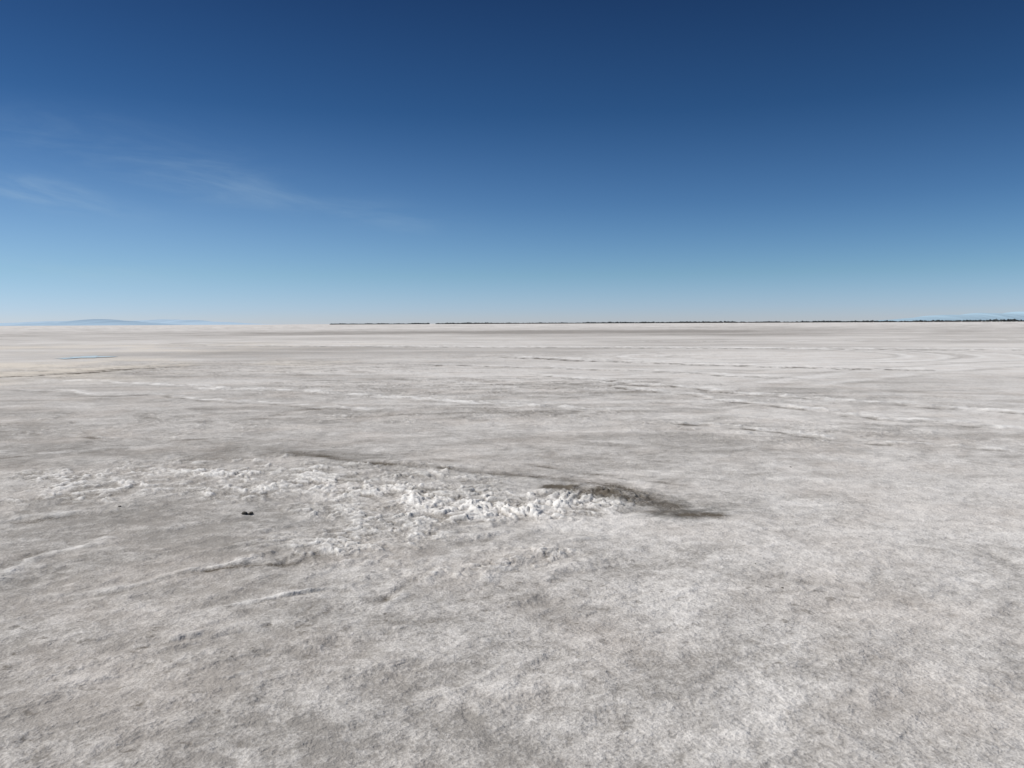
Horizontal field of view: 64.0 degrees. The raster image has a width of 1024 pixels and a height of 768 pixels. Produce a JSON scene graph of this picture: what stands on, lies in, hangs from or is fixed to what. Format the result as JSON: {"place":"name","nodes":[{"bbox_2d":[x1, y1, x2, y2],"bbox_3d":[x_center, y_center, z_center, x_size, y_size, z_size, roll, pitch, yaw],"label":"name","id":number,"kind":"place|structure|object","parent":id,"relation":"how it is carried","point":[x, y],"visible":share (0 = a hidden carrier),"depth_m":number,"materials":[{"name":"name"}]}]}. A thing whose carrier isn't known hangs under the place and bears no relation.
{"place":"outdoors","nodes":[
{"label":"outdoors","id":0,"kind":"place"},
{"bbox_2d":[1,319,182,325],"bbox_3d":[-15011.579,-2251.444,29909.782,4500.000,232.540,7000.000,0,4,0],"label":"distant mountain range","id":1,"kind":"structure","parent":0,"point":[94,322],"depth_m":27908.27,"materials":[{"name":"blue stone"}]},
{"bbox_2d":[0,319,274,325],"bbox_3d":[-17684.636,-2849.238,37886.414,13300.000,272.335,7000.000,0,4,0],"label":"distant mountain range","id":2,"kind":"structure","parent":0,"point":[188,322],"depth_m":35959.32,"materials":[{"name":"blue stone"}]},
{"bbox_2d":[0,321,1023,767],"bbox_3d":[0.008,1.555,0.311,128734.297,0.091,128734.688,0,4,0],"label":"salt flat ground","id":3,"kind":"structure","parent":0,"point":[590,545],"depth_m":5.88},
{"bbox_2d":[59,355,115,358],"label":"puddle","id":4,"kind":"object","parent":3,"relation":"on","point":[87,357],"visible":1,"depth_m":41.01,"materials":[{"name":"liquid"}]},
{"bbox_2d":[241,511,252,514],"bbox_3d":[-2.231,1.090,6.911,0.097,0.038,0.066,0,4,0],"label":"stone","id":5,"kind":"object","parent":3,"relation":"on","point":[246,513],"visible":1,"depth_m":6.89,"materials":[{"name":"black stone"}]},
{"bbox_2d":[330,319,1023,324],"bbox_3d":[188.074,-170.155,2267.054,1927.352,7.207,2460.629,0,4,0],"label":"distant shrub row","id":6,"kind":"object","parent":3,"relation":"on","point":[1004,320],"visible":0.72,"depth_m":1822.68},
{"bbox_2d":[0,0,1023,323],"label":"sky","id":7,"kind":"structure","parent":0,"point":[238,161],"materials":[{"name":"blue"}]},
{"bbox_2d":[877,312,1023,320],"bbox_3d":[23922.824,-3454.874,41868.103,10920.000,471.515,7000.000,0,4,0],"label":"distant mountain range","id":8,"kind":"structure","parent":0,"point":[998,316],"depth_m":40093.70,"materials":[{"name":"blue stone"}]}
]}

